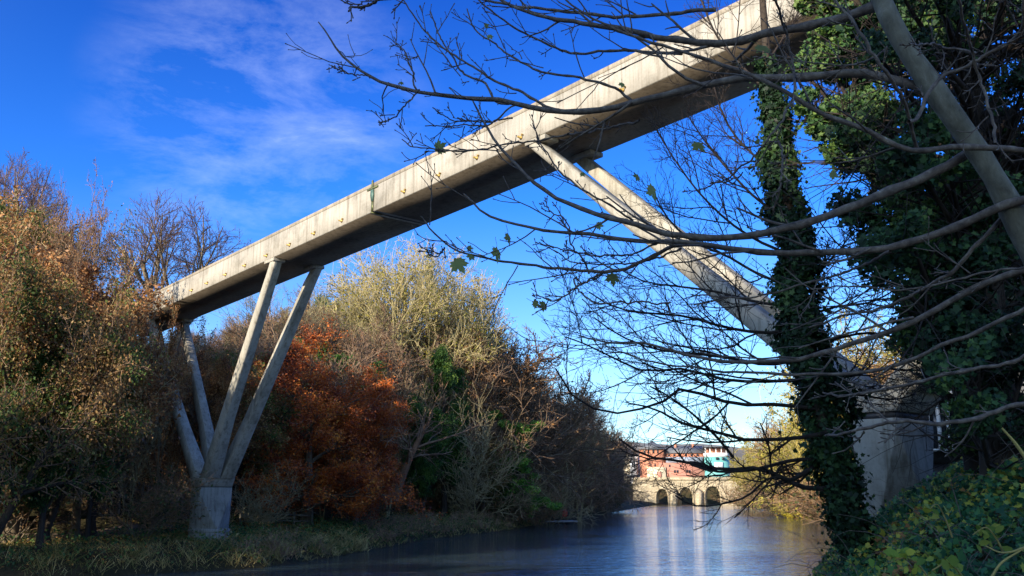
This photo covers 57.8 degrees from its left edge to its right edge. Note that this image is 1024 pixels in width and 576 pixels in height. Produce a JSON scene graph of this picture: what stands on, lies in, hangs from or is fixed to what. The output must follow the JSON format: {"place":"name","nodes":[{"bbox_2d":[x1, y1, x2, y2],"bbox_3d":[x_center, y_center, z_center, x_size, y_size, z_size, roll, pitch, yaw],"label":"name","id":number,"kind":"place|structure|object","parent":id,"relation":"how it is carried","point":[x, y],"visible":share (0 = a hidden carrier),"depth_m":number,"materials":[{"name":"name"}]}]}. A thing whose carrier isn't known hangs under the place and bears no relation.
{"place":"outdoors","nodes":[
{"label":"outdoors","id":0,"kind":"place"},
{"bbox_2d":[1,505,614,542],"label":"path","id":1,"kind":"structure","parent":0,"point":[105,530],"depth_m":50.09,"materials":[{"name":"soil"}]},
{"bbox_2d":[121,504,832,575],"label":"river","id":2,"kind":"structure","parent":0,"point":[662,540],"depth_m":58.53,"materials":[{"name":"blue liquid"}]},
{"bbox_2d":[0,442,1023,575],"bbox_3d":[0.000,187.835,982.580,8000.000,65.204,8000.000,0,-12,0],"label":"ground","id":3,"kind":"structure","parent":0,"point":[120,571],"depth_m":46.19,"materials":[{"name":"plant"}]},
{"bbox_2d":[0,147,77,234],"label":"bare tree","id":4,"kind":"object","parent":3,"relation":"on","point":[31,195],"visible":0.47,"depth_m":68.44,"materials":[{"name":"brown plant"}]},
{"bbox_2d":[19,348,87,550],"bbox_3d":[-21.841,7.615,43.886,2.887,9.926,3.312,5,-13,-20],"label":"tree","id":5,"kind":"object","parent":3,"relation":"on","point":[42,505],"visible":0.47,"depth_m":43.21,"materials":[{"name":"brown plant"}]},
{"bbox_2d":[0,192,142,290],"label":"bare tree","id":6,"kind":"object","parent":3,"relation":"on","point":[38,235],"visible":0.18,"depth_m":59.40,"materials":[{"name":"brown plant"}]},
{"bbox_2d":[32,157,121,302],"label":"thin tree","id":7,"kind":"object","parent":3,"relation":"on","point":[92,230],"visible":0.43,"depth_m":56.41,"materials":[{"name":"brown plant"}]},
{"bbox_2d":[0,434,158,544],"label":"bare shrub","id":8,"kind":"object","parent":3,"relation":"on","point":[26,518],"visible":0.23,"depth_m":45.17,"materials":[{"name":"brown plant"}]},
{"bbox_2d":[0,239,161,550],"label":"tree","id":9,"kind":"object","parent":3,"relation":"on","point":[28,277],"visible":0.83,"depth_m":42.67,"materials":[{"name":"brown plant"}]},
{"bbox_2d":[46,440,120,517],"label":"leaning tree","id":10,"kind":"object","parent":3,"relation":"on","point":[82,470],"visible":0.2,"depth_m":45.09,"materials":[{"name":"brown plant"}]},
{"bbox_2d":[0,268,170,543],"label":"tree","id":11,"kind":"object","parent":3,"relation":"on","point":[49,520],"visible":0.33,"depth_m":44.68,"materials":[{"name":"brown plant"}]},
{"bbox_2d":[0,185,188,541],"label":"withered tree","id":12,"kind":"object","parent":3,"relation":"on","point":[86,272],"visible":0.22,"depth_m":48.46,"materials":[{"name":"brown plant"}]},
{"bbox_2d":[0,227,190,443],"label":"bare tree","id":13,"kind":"object","parent":3,"relation":"on","point":[33,247],"visible":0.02,"depth_m":54.81,"materials":[{"name":"brown plant"}]},
{"bbox_2d":[72,327,123,541],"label":"ivy clad tree","id":14,"kind":"object","parent":3,"relation":"on","point":[90,502],"visible":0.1,"depth_m":46.26,"materials":[{"name":"brown plant"}]},
{"bbox_2d":[21,244,180,537],"bbox_3d":[-22.524,5.428,50.150,8.814,16.670,8.719,6,-14,-26],"label":"withered tree","id":15,"kind":"object","parent":3,"relation":"on","point":[76,512],"visible":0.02,"depth_m":51.11,"materials":[{"name":"brown plant"}]},
{"bbox_2d":[69,330,145,537],"bbox_3d":[-21.900,7.603,49.511,4.449,12.019,5.105,3,-13,-13],"label":"ivy clad tree","id":16,"kind":"object","parent":3,"relation":"on","point":[93,523],"visible":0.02,"depth_m":48.69,"materials":[{"name":"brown plant"}]},
{"bbox_2d":[65,453,217,539],"bbox_3d":[-19.648,10.750,47.886,8.021,4.666,7.093,6,-14,-27],"label":"bare shrub","id":17,"kind":"object","parent":3,"relation":"on","point":[155,512],"visible":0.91,"depth_m":47.64,"materials":[{"name":"brown plant"}]},
{"bbox_2d":[115,279,167,514],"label":"withered tree","id":18,"kind":"object","parent":3,"relation":"on","point":[143,335],"visible":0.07,"depth_m":53.56,"materials":[{"name":"brown plant"}]},
{"bbox_2d":[135,291,197,524],"bbox_3d":[-20.357,6.753,54.149,3.501,14.764,3.538,6,-14,-25],"label":"withered tree","id":19,"kind":"object","parent":3,"relation":"on","point":[182,393],"visible":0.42,"depth_m":53.98,"materials":[{"name":"brown plant"}]},
{"bbox_2d":[94,187,250,349],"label":"bare tree","id":20,"kind":"object","parent":3,"relation":"on","point":[161,241],"visible":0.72,"depth_m":85.98,"materials":[{"name":"brown plant"}]},
{"bbox_2d":[126,360,275,497],"bbox_3d":[-21.204,8.802,59.371,12.275,9.658,10.958,3,-13,-13],"label":"bare tree","id":21,"kind":"object","parent":3,"relation":"on","point":[193,417],"visible":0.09,"depth_m":58.83,"materials":[{"name":"brown plant"}]},
{"bbox_2d":[151,316,257,495],"bbox_3d":[-19.928,8.280,59.964,7.013,13.409,7.089,3,-13,-13],"label":"withered tree","id":22,"kind":"object","parent":3,"relation":"on","point":[220,379],"visible":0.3,"depth_m":59.79,"materials":[{"name":"brown plant"}]},
{"bbox_2d":[177,332,286,416],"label":"bare tree","id":23,"kind":"object","parent":3,"relation":"on","point":[257,348],"visible":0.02,"depth_m":72.24,"materials":[{"name":"brown plant"}]},
{"bbox_2d":[207,317,262,346],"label":"bare tree","id":24,"kind":"object","parent":3,"relation":"on","point":[215,337],"visible":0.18,"depth_m":104.81,"materials":[{"name":"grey plant"}]},
{"bbox_2d":[162,344,317,515],"bbox_3d":[-19.629,9.724,63.812,12.573,11.739,11.371,-4,-13,18],"label":"bare tree","id":25,"kind":"object","parent":3,"relation":"on","point":[272,430],"visible":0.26,"depth_m":62.11,"materials":[{"name":"brown plant"}]},
{"bbox_2d":[0,444,495,567],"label":"leaf litter","id":26,"kind":"object","parent":3,"relation":"on","point":[410,510],"visible":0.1,"depth_m":54.92,"materials":[{"name":"plant"}]},
{"bbox_2d":[0,506,543,575],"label":"bank brambles","id":27,"kind":"object","parent":3,"relation":"on","point":[251,530],"visible":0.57,"depth_m":50.74,"materials":[{"name":"green plant"}]},
{"bbox_2d":[229,459,317,529],"bbox_3d":[-16.730,13.407,58.694,7.062,5.115,8.244,11,-17,-41],"label":"bare shrub","id":28,"kind":"object","parent":3,"relation":"on","point":[255,508],"visible":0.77,"depth_m":57.85,"materials":[{"name":"brown plant"}]},
{"bbox_2d":[82,331,467,520],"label":"undergrowth","id":29,"kind":"object","parent":3,"relation":"on","point":[416,496],"depth_m":60.49,"materials":[{"name":"plant"}]},
{"bbox_2d":[239,511,312,526],"bbox_3d":[-15.458,15.516,61.279,0.443,1.515,5.944,-10,-16,38],"label":"rail fence","id":30,"kind":"object","parent":3,"relation":"on","point":[294,514],"visible":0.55,"depth_m":61.67,"materials":[{"name":"brown wood"}]},
{"bbox_2d":[258,446,296,522],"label":"bare tree","id":31,"kind":"object","parent":3,"relation":"on","point":[271,474],"visible":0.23,"depth_m":62.44,"materials":[{"name":"brown plant"}]},
{"bbox_2d":[211,253,347,356],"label":"bare tree","id":32,"kind":"object","parent":3,"relation":"on","point":[246,300],"visible":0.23,"depth_m":84.35,"materials":[{"name":"brown plant"}]},
{"bbox_2d":[228,321,339,518],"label":"rust leaved tree","id":33,"kind":"object","parent":3,"relation":"on","point":[261,490],"visible":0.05,"depth_m":67.65,"materials":[{"name":"orange plant"}]},
{"bbox_2d":[203,292,376,386],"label":"bare tree","id":34,"kind":"object","parent":3,"relation":"on","point":[233,331],"visible":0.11,"depth_m":85.06,"materials":[{"name":"brown plant"}]},
{"bbox_2d":[267,288,355,338],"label":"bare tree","id":35,"kind":"object","parent":3,"relation":"on","point":[314,313],"visible":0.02,"depth_m":109.28,"materials":[{"name":"brown plant"}]},
{"bbox_2d":[208,311,428,505],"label":"bare tree","id":36,"kind":"object","parent":3,"relation":"on","point":[360,360],"visible":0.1,"depth_m":73.75,"materials":[{"name":"brown plant"}]},
{"bbox_2d":[312,400,360,524],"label":"bare tree","id":37,"kind":"object","parent":3,"relation":"on","point":[329,469],"visible":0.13,"depth_m":68.74,"materials":[{"name":"brown plant"}]},
{"bbox_2d":[290,337,387,509],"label":"ivy clad tree","id":38,"kind":"object","parent":3,"relation":"on","point":[346,357],"visible":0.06,"depth_m":78.91,"materials":[{"name":"brown plant"}]},
{"bbox_2d":[232,314,447,526],"bbox_3d":[-14.428,9.390,66.477,14.767,15.962,15.942,6,-14,-27],"label":"rust leaved tree","id":39,"kind":"object","parent":3,"relation":"on","point":[348,432],"visible":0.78,"depth_m":62.92,"materials":[{"name":"orange plant"}]},
{"bbox_2d":[267,269,420,354],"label":"bare tree","id":40,"kind":"object","parent":3,"relation":"on","point":[371,299],"visible":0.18,"depth_m":96.18,"materials":[{"name":"beige plant"}]},
{"bbox_2d":[260,279,435,462],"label":"bare tree","id":41,"kind":"object","parent":3,"relation":"on","point":[342,341],"visible":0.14,"depth_m":85.77,"materials":[{"name":"brown plant"}]},
{"bbox_2d":[283,351,419,524],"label":"rust leaved tree","id":42,"kind":"object","parent":3,"relation":"on","point":[381,422],"visible":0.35,"depth_m":69.59,"materials":[{"name":"brown plant"}]},
{"bbox_2d":[285,469,419,523],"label":"bare shrub","id":43,"kind":"object","parent":3,"relation":"on","point":[367,513],"visible":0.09,"depth_m":72.61,"materials":[{"name":"brown plant"}]},
{"bbox_2d":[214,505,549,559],"bbox_3d":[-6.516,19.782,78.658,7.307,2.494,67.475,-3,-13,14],"label":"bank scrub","id":44,"kind":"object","parent":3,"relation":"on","point":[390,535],"depth_m":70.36,"materials":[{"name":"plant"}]},
{"bbox_2d":[341,323,461,506],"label":"bare tree","id":45,"kind":"object","parent":3,"relation":"on","point":[397,371],"visible":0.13,"depth_m":86.75,"materials":[{"name":"brown plant"}]},
{"bbox_2d":[377,375,430,516],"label":"bare tree","id":46,"kind":"object","parent":3,"relation":"on","point":[387,512],"visible":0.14,"depth_m":82.63,"materials":[{"name":"brown plant"}]},
{"bbox_2d":[298,233,518,471],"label":"domed tree","id":47,"kind":"object","parent":3,"relation":"on","point":[433,307],"visible":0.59,"depth_m":100.87,"materials":[{"name":"beige plant"}]},
{"bbox_2d":[386,366,431,474],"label":"bare tree","id":48,"kind":"object","parent":3,"relation":"on","point":[406,399],"visible":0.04,"depth_m":93.65,"materials":[{"name":"brown plant"}]},
{"bbox_2d":[398,392,457,518],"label":"ivy clad tree","id":49,"kind":"object","parent":3,"relation":"on","point":[422,465],"visible":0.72,"depth_m":82.11,"materials":[{"name":"green plant"}]},
{"bbox_2d":[386,392,486,500],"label":"leaning tree","id":50,"kind":"object","parent":3,"relation":"on","point":[422,430],"visible":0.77,"depth_m":80.09,"materials":[{"name":"brown plant"}]},
{"bbox_2d":[415,344,473,516],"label":"ivy clad tree","id":51,"kind":"object","parent":3,"relation":"on","point":[440,364],"visible":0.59,"depth_m":90.53,"materials":[{"name":"green plant"}]},
{"bbox_2d":[389,393,522,512],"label":"twiggy tree","id":52,"kind":"object","parent":3,"relation":"on","point":[473,434],"visible":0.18,"depth_m":95.05,"materials":[{"name":"brown plant"}]},
{"bbox_2d":[405,284,531,410],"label":"bare tree","id":53,"kind":"object","parent":3,"relation":"on","point":[511,340],"visible":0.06,"depth_m":113.48,"materials":[{"name":"green plant"}]},
{"bbox_2d":[428,430,517,512],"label":"twiggy tree","id":54,"kind":"object","parent":3,"relation":"on","point":[488,471],"visible":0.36,"depth_m":93.73,"materials":[{"name":"brown plant"}]},
{"bbox_2d":[407,309,540,508],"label":"bare tree","id":55,"kind":"object","parent":3,"relation":"on","point":[505,360],"visible":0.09,"depth_m":104.04,"materials":[{"name":"brown plant"}]},
{"bbox_2d":[416,379,559,518],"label":"sprawling tree","id":56,"kind":"object","parent":3,"relation":"on","point":[460,493],"visible":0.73,"depth_m":90.08,"materials":[{"name":"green plant"}]},
{"bbox_2d":[484,466,518,521],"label":"ivy clad tree","id":57,"kind":"object","parent":3,"relation":"on","point":[509,483],"visible":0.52,"depth_m":94.08,"materials":[{"name":"green plant"}]},
{"bbox_2d":[386,303,624,515],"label":"twiggy tree","id":58,"kind":"object","parent":3,"relation":"on","point":[485,393],"visible":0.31,"depth_m":101.49,"materials":[{"name":"brown plant"}]},
{"bbox_2d":[417,323,594,520],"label":"twiggy tree","id":59,"kind":"object","parent":3,"relation":"on","point":[540,356],"visible":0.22,"depth_m":102.81,"materials":[{"name":"brown plant"}]},
{"bbox_2d":[482,483,551,526],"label":"bare shrub","id":60,"kind":"object","parent":3,"relation":"on","point":[515,508],"visible":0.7,"depth_m":93.45,"materials":[{"name":"brown plant"}]},
{"bbox_2d":[478,409,563,518],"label":"evergreen bush","id":61,"kind":"object","parent":3,"relation":"on","point":[521,481],"visible":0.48,"depth_m":95.77,"materials":[{"name":"green plant"}]},
{"bbox_2d":[437,336,627,505],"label":"twiggy tree","id":62,"kind":"object","parent":3,"relation":"on","point":[572,419],"visible":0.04,"depth_m":116.05,"materials":[{"name":"brown plant"}]},
{"bbox_2d":[517,476,578,526],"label":"bare shrub","id":63,"kind":"object","parent":3,"relation":"on","point":[543,515],"visible":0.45,"depth_m":100.40,"materials":[{"name":"brown plant"}]},
{"bbox_2d":[511,450,607,524],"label":"bare shrub","id":64,"kind":"object","parent":3,"relation":"on","point":[564,501],"visible":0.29,"depth_m":107.72,"materials":[{"name":"brown plant"}]},
{"bbox_2d":[467,487,651,513],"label":"undergrowth","id":65,"kind":"object","parent":3,"relation":"on","point":[635,500],"depth_m":218.53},
{"bbox_2d":[526,386,616,513],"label":"twiggy tree","id":66,"kind":"object","parent":3,"relation":"on","point":[600,406],"visible":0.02,"depth_m":126.19,"materials":[{"name":"brown plant"}]},
{"bbox_2d":[124,0,1021,540],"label":"footbridge","id":67,"kind":"object","parent":3,"relation":"on","point":[394,204],"visible":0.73,"depth_m":34.66,"materials":[{"name":"concrete"}]},
{"bbox_2d":[521,435,627,517],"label":"twiggy tree","id":68,"kind":"object","parent":3,"relation":"on","point":[582,459],"visible":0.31,"depth_m":113.98,"materials":[{"name":"brown plant"}]},
{"bbox_2d":[541,401,624,520],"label":"bare tree","id":69,"kind":"object","parent":3,"relation":"on","point":[587,470],"visible":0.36,"depth_m":121.36,"materials":[{"name":"brown plant"}]},
{"bbox_2d":[569,481,618,512],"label":"bare shrub","id":70,"kind":"object","parent":3,"relation":"on","point":[597,498],"visible":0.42,"depth_m":145.43,"materials":[{"name":"brown plant"}]},
{"bbox_2d":[513,348,676,515],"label":"twiggy tree","id":71,"kind":"object","parent":3,"relation":"on","point":[594,421],"visible":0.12,"depth_m":121.10,"materials":[{"name":"brown plant"}]},
{"bbox_2d":[568,410,635,508],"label":"twiggy tree","id":72,"kind":"object","parent":3,"relation":"on","point":[615,475],"visible":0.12,"depth_m":150.55,"materials":[{"name":"brown plant"}]},
{"bbox_2d":[560,400,643,505],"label":"twiggy tree","id":73,"kind":"object","parent":3,"relation":"on","point":[611,471],"visible":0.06,"depth_m":140.81,"materials":[{"name":"brown plant"}]},
{"bbox_2d":[590,478,638,512],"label":"bare shrub","id":74,"kind":"object","parent":3,"relation":"on","point":[618,504],"visible":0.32,"depth_m":161.30,"materials":[{"name":"brown plant"}]},
{"bbox_2d":[572,449,656,507],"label":"twiggy tree","id":75,"kind":"object","parent":3,"relation":"on","point":[631,464],"visible":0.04,"depth_m":174.76,"materials":[{"name":"brown plant"}]},
{"bbox_2d":[581,425,666,507],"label":"twiggy tree","id":76,"kind":"object","parent":3,"relation":"on","point":[633,470],"visible":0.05,"depth_m":166.70,"materials":[{"name":"brown plant"}]},
{"bbox_2d":[285,0,1023,456],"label":"sycamore tree","id":77,"kind":"object","parent":3,"relation":"on","point":[927,82],"visible":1,"depth_m":5.53,"materials":[{"name":"brown plant"}]},
{"bbox_2d":[637,442,704,476],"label":"riverside building","id":78,"kind":"structure","parent":3,"relation":"on","point":[668,465],"depth_m":296.32,"materials":[{"name":"red brick"}]},
{"bbox_2d":[633,477,742,504],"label":"stone bridge","id":79,"kind":"structure","parent":3,"relation":"on","point":[699,496],"depth_m":261.87,"materials":[{"name":"stone"}]},
{"bbox_2d":[702,446,729,476],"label":"turquoise tower","id":80,"kind":"structure","parent":3,"relation":"on","point":[719,456],"depth_m":290.29,"materials":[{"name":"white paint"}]},
{"bbox_2d":[537,0,937,574],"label":"ivy clad tree","id":81,"kind":"object","parent":3,"relation":"on","point":[839,486],"visible":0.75,"depth_m":14.00,"materials":[{"name":"green plant"}]},
{"bbox_2d":[714,483,766,507],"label":"bare shrub","id":82,"kind":"object","parent":3,"relation":"on","point":[733,497],"visible":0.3,"depth_m":216.41,"materials":[{"name":"brown plant"}]},
{"bbox_2d":[727,452,773,508],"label":"autumn tree","id":83,"kind":"object","parent":3,"relation":"on","point":[741,475],"visible":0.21,"depth_m":200.17,"materials":[{"name":"yellow plant"}]},
{"bbox_2d":[722,472,780,511],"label":"bare shrub","id":84,"kind":"object","parent":3,"relation":"on","point":[750,498],"visible":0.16,"depth_m":175.54,"materials":[{"name":"brown plant"}]},
{"bbox_2d":[738,429,777,510],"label":"autumn tree","id":85,"kind":"object","parent":3,"relation":"on","point":[749,459],"visible":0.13,"depth_m":180.81,"materials":[{"name":"yellow plant"}]},
{"bbox_2d":[727,424,811,513],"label":"autumn tree","id":86,"kind":"object","parent":3,"relation":"on","point":[767,463],"visible":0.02,"depth_m":145.29,"materials":[{"name":"yellow plant"}]},
{"bbox_2d":[742,402,799,497],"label":"autumn tree","id":87,"kind":"object","parent":3,"relation":"on","point":[759,433],"visible":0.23,"depth_m":158.09,"materials":[{"name":"yellow plant"}]},
{"bbox_2d":[740,417,818,516],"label":"autumn tree","id":88,"kind":"object","parent":3,"relation":"on","point":[797,453],"visible":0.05,"depth_m":124.82,"materials":[{"name":"yellow plant"}]},
{"bbox_2d":[747,456,819,520],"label":"bare shrub","id":89,"kind":"object","parent":3,"relation":"on","point":[778,504],"visible":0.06,"depth_m":123.16,"materials":[{"name":"brown plant"}]},
{"bbox_2d":[759,493,807,517],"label":"willow bush","id":90,"kind":"object","parent":3,"relation":"on","point":[787,515],"visible":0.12,"depth_m":133.94,"materials":[{"name":"yellow plant"}]},
{"bbox_2d":[701,353,878,514],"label":"autumn tree","id":91,"kind":"object","parent":3,"relation":"on","point":[789,425],"visible":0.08,"depth_m":101.36,"materials":[{"name":"yellow plant"}]},
{"bbox_2d":[753,440,826,524],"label":"bare shrub","id":92,"kind":"object","parent":3,"relation":"on","point":[812,502],"visible":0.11,"depth_m":97.25,"materials":[{"name":"brown plant"}]},
{"bbox_2d":[774,475,826,524],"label":"bare shrub","id":93,"kind":"object","parent":3,"relation":"on","point":[808,512],"visible":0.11,"depth_m":106.85,"materials":[{"name":"brown plant"}]},
{"bbox_2d":[755,321,901,482],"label":"autumn tree","id":94,"kind":"object","parent":3,"relation":"on","point":[848,359],"visible":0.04,"depth_m":87.69,"materials":[{"name":"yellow plant"}]},
{"bbox_2d":[762,308,898,444],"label":"autumn tree","id":95,"kind":"object","parent":3,"relation":"on","point":[855,338],"visible":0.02,"depth_m":95.39,"materials":[{"name":"yellow plant"}]},
{"bbox_2d":[755,0,978,476],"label":"ivy smothered tree","id":96,"kind":"object","parent":3,"relation":"on","point":[831,33],"visible":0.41,"depth_m":14.44,"materials":[{"name":"green plant"}]},
{"bbox_2d":[839,335,899,384],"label":"autumn tree","id":97,"kind":"object","parent":3,"relation":"on","point":[875,366],"visible":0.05,"depth_m":79.98,"materials":[{"name":"brown plant"}]},
{"bbox_2d":[717,0,1023,505],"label":"ivy smothered tree","id":98,"kind":"object","parent":3,"relation":"on","point":[954,194],"visible":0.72,"depth_m":11.90,"materials":[{"name":"green plant"}]},
{"bbox_2d":[774,437,1023,575],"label":"bramble","id":99,"kind":"object","parent":3,"relation":"on","point":[941,518],"depth_m":10.52,"materials":[{"name":"plant"}]},
{"bbox_2d":[808,454,1023,575],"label":"ground ivy","id":100,"kind":"object","parent":3,"relation":"on","point":[987,496],"visible":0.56,"depth_m":10.99,"materials":[{"name":"green plant"}]},
{"bbox_2d":[913,496,952,537],"bbox_3d":[3.347,1.823,7.381,0.351,0.324,0.202,6,-14,-25],"label":"bramble","id":101,"kind":"object","parent":3,"relation":"on","point":[928,509],"visible":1,"depth_m":7.36,"materials":[{"name":"green plant"}]},
{"bbox_2d":[916,555,963,575],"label":"bramble","id":102,"kind":"object","parent":3,"relation":"on","point":[951,561],"visible":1,"depth_m":5.66,"materials":[{"name":"green plant"}]},
{"bbox_2d":[929,324,1023,476],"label":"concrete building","id":103,"kind":"structure","parent":3,"relation":"on","point":[938,460],"depth_m":27.17,"materials":[{"name":"concrete"}]},
{"bbox_2d":[972,516,1013,553],"bbox_3d":[3.191,1.651,6.210,0.231,0.245,0.202,0,-12,0],"label":"bramble","id":104,"kind":"object","parent":3,"relation":"on","point":[996,528],"visible":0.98,"depth_m":6.19,"materials":[{"name":"green plant"}]},
{"bbox_2d":[0,0,1023,447],"label":"sky","id":105,"kind":"structure","parent":0,"point":[209,99],"materials":[{"name":"blue"}]},
{"bbox_2d":[620,441,766,477],"bbox_3d":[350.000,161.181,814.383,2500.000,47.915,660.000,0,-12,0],"label":"hill","id":106,"kind":"structure","parent":0,"point":[739,452],"depth_m":693.36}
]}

